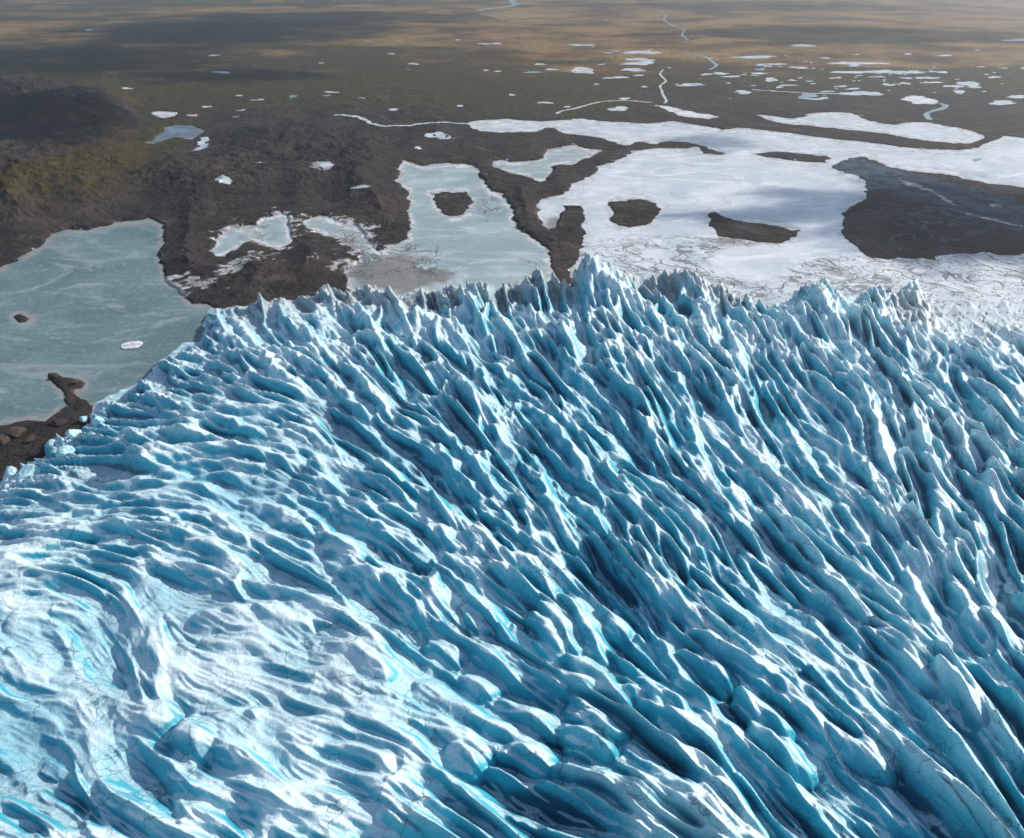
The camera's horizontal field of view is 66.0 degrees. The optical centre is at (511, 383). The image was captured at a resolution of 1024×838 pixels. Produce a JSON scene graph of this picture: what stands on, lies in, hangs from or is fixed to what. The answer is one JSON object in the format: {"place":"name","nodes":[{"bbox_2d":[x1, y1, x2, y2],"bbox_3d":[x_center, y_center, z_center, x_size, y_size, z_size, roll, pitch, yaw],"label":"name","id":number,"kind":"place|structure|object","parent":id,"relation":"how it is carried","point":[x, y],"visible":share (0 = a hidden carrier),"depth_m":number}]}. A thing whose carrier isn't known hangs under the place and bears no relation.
{"place":"outdoors","nodes":[
{"label":"outdoors","id":0,"kind":"place"},
{"bbox_2d":[0,75,152,135],"bbox_3d":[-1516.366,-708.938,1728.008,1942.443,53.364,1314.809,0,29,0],"label":"hill","id":1,"kind":"structure","parent":0,"point":[27,95],"depth_m":1268.73},
{"bbox_2d":[0,218,212,425],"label":"frozen lake","id":2,"kind":"structure","parent":0,"point":[88,303],"depth_m":606.45},
{"bbox_2d":[13,314,28,322],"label":"moraine island","id":3,"kind":"structure","parent":2,"relation":"on","point":[20,318],"depth_m":601.93},
{"bbox_2d":[120,341,142,348],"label":"ice floe","id":4,"kind":"object","parent":2,"relation":"on","point":[131,345],"visible":1,"depth_m":561.37},
{"bbox_2d":[151,112,177,117],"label":"frozen pond","id":5,"kind":"structure","parent":0,"point":[164,114],"depth_m":1328.15},
{"bbox_2d":[145,125,204,143],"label":"frozen pond","id":6,"kind":"structure","parent":0,"point":[183,131],"depth_m":1194.43},
{"bbox_2d":[210,213,292,256],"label":"frozen pond","id":7,"kind":"structure","parent":0,"point":[274,231],"depth_m":772.70},
{"bbox_2d":[303,215,417,296],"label":"frozen pond","id":8,"kind":"structure","parent":0,"point":[381,269],"depth_m":705.01},
{"bbox_2d":[335,114,469,126],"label":"frozen stream","id":9,"kind":"structure","parent":0,"point":[365,119],"depth_m":1232.77},
{"bbox_2d":[475,0,521,10],"bbox_3d":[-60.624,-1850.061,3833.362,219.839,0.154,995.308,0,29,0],"label":"river","id":10,"kind":"structure","parent":0,"point":[513,3],"depth_m":3699.66},
{"bbox_2d":[0,0,1023,481],"bbox_3d":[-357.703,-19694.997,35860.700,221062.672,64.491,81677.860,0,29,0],"label":"moraine land","id":11,"kind":"structure","parent":0,"point":[270,146],"depth_m":1477.39},
{"bbox_2d":[0,434,10,444],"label":"boulder","id":12,"kind":"object","parent":11,"relation":"on","point":[4,439],"visible":1,"depth_m":449.49},
{"bbox_2d":[3,466,17,476],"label":"ice block","id":13,"kind":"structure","parent":11,"relation":"on","point":[11,470],"depth_m":408.85},
{"bbox_2d":[4,426,26,437],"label":"boulder","id":14,"kind":"object","parent":11,"relation":"on","point":[15,432],"visible":0.98,"depth_m":455.03},
{"bbox_2d":[18,464,40,474],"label":"ice block","id":15,"kind":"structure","parent":11,"relation":"on","point":[30,469],"depth_m":406.50},
{"bbox_2d":[23,434,35,443],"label":"boulder","id":16,"kind":"object","parent":11,"relation":"on","point":[31,438],"visible":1,"depth_m":450.00},
{"bbox_2d":[46,439,54,448],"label":"ice block","id":17,"kind":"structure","parent":11,"relation":"on","point":[50,443],"depth_m":433.47},
{"bbox_2d":[52,418,65,426],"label":"boulder","id":18,"kind":"object","parent":11,"relation":"on","point":[56,422],"visible":1,"depth_m":466.71},
{"bbox_2d":[55,445,75,457],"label":"ice block","id":19,"kind":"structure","parent":11,"relation":"on","point":[62,451],"depth_m":424.17},
{"bbox_2d":[48,373,92,417],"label":"rubble spit","id":20,"kind":"structure","parent":11,"relation":"attached to","point":[74,400],"depth_m":500.29},
{"bbox_2d":[50,374,58,378],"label":"boulder","id":21,"kind":"object","parent":20,"relation":"on","point":[53,376],"visible":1,"depth_m":517.34},
{"bbox_2d":[70,380,78,384],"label":"boulder","id":22,"kind":"object","parent":20,"relation":"on","point":[74,382],"visible":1,"depth_m":510.07},
{"bbox_2d":[65,429,81,441],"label":"ice block","id":23,"kind":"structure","parent":11,"relation":"on","point":[71,434],"depth_m":437.98},
{"bbox_2d":[79,416,86,422],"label":"ice block","id":24,"kind":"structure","parent":11,"relation":"on","point":[83,418],"depth_m":467.71},
{"bbox_2d":[91,415,104,426],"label":"ice block","id":25,"kind":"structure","parent":11,"relation":"on","point":[96,421],"depth_m":452.33},
{"bbox_2d":[191,137,209,150],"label":"frozen puddle","id":26,"kind":"object","parent":11,"relation":"on","point":[202,143],"visible":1,"depth_m":1118.27},
{"bbox_2d":[215,175,230,183],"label":"frozen puddle","id":27,"kind":"object","parent":11,"relation":"on","point":[224,179],"visible":1,"depth_m":907.00},
{"bbox_2d":[316,161,333,168],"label":"frozen puddle","id":28,"kind":"object","parent":11,"relation":"on","point":[325,165],"visible":1,"depth_m":974.38},
{"bbox_2d":[350,185,371,188],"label":"frozen puddle","id":29,"kind":"object","parent":11,"relation":"on","point":[361,186],"visible":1,"depth_m":882.84},
{"bbox_2d":[424,131,450,138],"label":"frozen puddle","id":30,"kind":"object","parent":11,"relation":"on","point":[440,135],"visible":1,"depth_m":1148.21},
{"bbox_2d":[384,160,553,291],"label":"frozen lagoon","id":31,"kind":"structure","parent":11,"relation":"on","point":[483,239],"depth_m":767.50},
{"bbox_2d":[431,191,473,215],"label":"moraine island","id":32,"kind":"structure","parent":31,"relation":"on","point":[452,204],"depth_m":871.39},
{"bbox_2d":[0,253,1023,837],"bbox_3d":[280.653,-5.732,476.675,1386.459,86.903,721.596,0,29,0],"label":"glacier","id":33,"kind":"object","parent":11,"relation":"on","point":[598,549],"visible":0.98,"depth_m":302.44},
{"bbox_2d":[522,71,542,72],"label":"frozen puddle","id":34,"kind":"object","parent":11,"relation":"on","point":[532,72],"visible":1,"depth_m":1747.86},
{"bbox_2d":[554,205,586,274],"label":"rubble spit","id":35,"kind":"structure","parent":11,"relation":"attached to","point":[572,232],"depth_m":763.02},
{"bbox_2d":[565,44,594,45],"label":"frozen puddle","id":36,"kind":"object","parent":11,"relation":"on","point":[580,44],"visible":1,"depth_m":2244.07},
{"bbox_2d":[570,67,592,72],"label":"frozen puddle","id":37,"kind":"object","parent":11,"relation":"on","point":[585,70],"visible":1,"depth_m":1789.67},
{"bbox_2d":[602,76,628,78],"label":"frozen puddle","id":38,"kind":"object","parent":11,"relation":"on","point":[614,77],"visible":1,"depth_m":1683.16},
{"bbox_2d":[608,106,627,110],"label":"frozen puddle","id":39,"kind":"object","parent":11,"relation":"on","point":[620,108],"visible":1,"depth_m":1367.60},
{"bbox_2d":[622,68,641,70],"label":"frozen puddle","id":40,"kind":"object","parent":11,"relation":"on","point":[633,69],"visible":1,"depth_m":1789.42},
{"bbox_2d":[622,61,653,64],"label":"frozen puddle","id":41,"kind":"object","parent":11,"relation":"on","point":[641,63],"visible":1,"depth_m":1876.69},
{"bbox_2d":[625,58,655,60],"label":"frozen puddle","id":42,"kind":"object","parent":11,"relation":"on","point":[643,59],"visible":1,"depth_m":1945.48},
{"bbox_2d":[625,51,660,53],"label":"frozen puddle","id":43,"kind":"object","parent":11,"relation":"on","point":[637,52],"visible":1,"depth_m":2069.89},
{"bbox_2d":[675,83,702,85],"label":"frozen puddle","id":44,"kind":"object","parent":11,"relation":"on","point":[690,84],"visible":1,"depth_m":1599.84},
{"bbox_2d":[736,90,751,93],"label":"frozen puddle","id":45,"kind":"object","parent":11,"relation":"on","point":[744,92],"visible":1,"depth_m":1518.89},
{"bbox_2d":[730,56,774,57],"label":"frozen puddle","id":46,"kind":"object","parent":11,"relation":"on","point":[754,57],"visible":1,"depth_m":1978.38},
{"bbox_2d":[765,78,778,81],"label":"frozen puddle","id":47,"kind":"object","parent":11,"relation":"on","point":[770,79],"visible":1,"depth_m":1652.43},
{"bbox_2d":[790,44,815,46],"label":"frozen puddle","id":48,"kind":"object","parent":11,"relation":"on","point":[806,45],"visible":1,"depth_m":2215.53},
{"bbox_2d":[798,93,817,98],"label":"meltwater pool","id":49,"kind":"structure","parent":11,"relation":"on","point":[804,95],"depth_m":1485.26},
{"bbox_2d":[841,91,883,95],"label":"frozen puddle","id":50,"kind":"object","parent":11,"relation":"on","point":[862,93],"visible":1,"depth_m":1504.62},
{"bbox_2d":[837,62,888,64],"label":"frozen puddle","id":51,"kind":"object","parent":11,"relation":"on","point":[856,63],"visible":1,"depth_m":1878.12},
{"bbox_2d":[829,70,923,73],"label":"frozen puddle","id":52,"kind":"object","parent":11,"relation":"on","point":[882,71],"visible":1,"depth_m":1751.71},
{"bbox_2d":[915,77,938,78],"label":"frozen puddle","id":53,"kind":"object","parent":11,"relation":"on","point":[926,77],"visible":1,"depth_m":1685.64},
{"bbox_2d":[832,157,1023,259],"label":"river delta","id":54,"kind":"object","parent":11,"relation":"attached to","point":[899,213],"visible":1,"depth_m":824.58},
{"bbox_2d":[943,85,964,87],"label":"frozen puddle","id":55,"kind":"object","parent":11,"relation":"on","point":[956,86],"visible":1,"depth_m":1580.00},
{"bbox_2d":[954,90,965,93],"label":"frozen puddle","id":56,"kind":"object","parent":11,"relation":"on","point":[959,91],"visible":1,"depth_m":1523.60},
{"bbox_2d":[956,81,979,85],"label":"frozen puddle","id":57,"kind":"object","parent":11,"relation":"on","point":[969,83],"visible":1,"depth_m":1609.36},
{"bbox_2d":[988,100,1014,104],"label":"frozen puddle","id":58,"kind":"object","parent":11,"relation":"on","point":[999,102],"visible":1,"depth_m":1416.92},
{"bbox_2d":[1001,39,1023,40],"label":"frozen puddle","id":59,"kind":"object","parent":11,"relation":"on","point":[1014,40],"visible":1,"depth_m":2333.57},
{"bbox_2d":[1008,95,1023,97],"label":"frozen puddle","id":60,"kind":"object","parent":11,"relation":"on","point":[1016,96],"visible":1,"depth_m":1468.42},
{"bbox_2d":[492,145,601,181],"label":"frozen pond","id":61,"kind":"structure","parent":0,"point":[540,170],"depth_m":1035.43},
{"bbox_2d":[555,100,651,113],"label":"frozen stream","id":62,"kind":"structure","parent":0,"point":[594,103],"depth_m":1400.59},
{"bbox_2d":[659,70,667,102],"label":"frozen stream","id":63,"kind":"structure","parent":0,"point":[662,91],"depth_m":1557.60},
{"bbox_2d":[658,11,688,39],"bbox_3d":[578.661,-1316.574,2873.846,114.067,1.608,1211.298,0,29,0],"label":"river","id":64,"kind":"structure","parent":0,"point":[682,33],"depth_m":2704.89},
{"bbox_2d":[655,105,717,118],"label":"frozen pond","id":65,"kind":"structure","parent":0,"point":[680,112],"depth_m":1336.13},
{"bbox_2d":[690,54,717,69],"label":"river","id":66,"kind":"structure","parent":0,"point":[714,63],"depth_m":1910.48},
{"bbox_2d":[467,119,1023,312],"bbox_3d":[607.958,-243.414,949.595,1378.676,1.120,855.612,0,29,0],"label":"frozen lake","id":67,"kind":"structure","parent":0,"point":[687,190],"depth_m":861.32},
{"bbox_2d":[608,199,660,226],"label":"moraine island","id":68,"kind":"structure","parent":67,"relation":"on","point":[633,213],"depth_m":838.28},
{"bbox_2d":[707,212,799,242],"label":"moraine island","id":69,"kind":"structure","parent":67,"relation":"on","point":[722,226],"depth_m":784.78},
{"bbox_2d":[756,152,830,162],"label":"moraine island","id":70,"kind":"structure","parent":67,"relation":"on","point":[791,156],"depth_m":1060.98},
{"bbox_2d":[552,0,1010,25],"bbox_3d":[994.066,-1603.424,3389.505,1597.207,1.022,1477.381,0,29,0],"label":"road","id":71,"kind":"structure","parent":0,"point":[805,16],"depth_m":3083.32},
{"bbox_2d":[752,89,845,93],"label":"frozen stream","id":72,"kind":"structure","parent":0,"point":[800,92],"depth_m":1510.03},
{"bbox_2d":[758,112,983,143],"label":"frozen lake","id":73,"kind":"structure","parent":0,"point":[914,130],"depth_m":1233.76},
{"bbox_2d":[901,95,937,103],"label":"frozen pond","id":74,"kind":"structure","parent":0,"point":[915,99],"depth_m":1447.63},
{"bbox_2d":[923,103,948,119],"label":"frozen stream","id":75,"kind":"structure","parent":0,"point":[927,114],"depth_m":1352.84}
]}

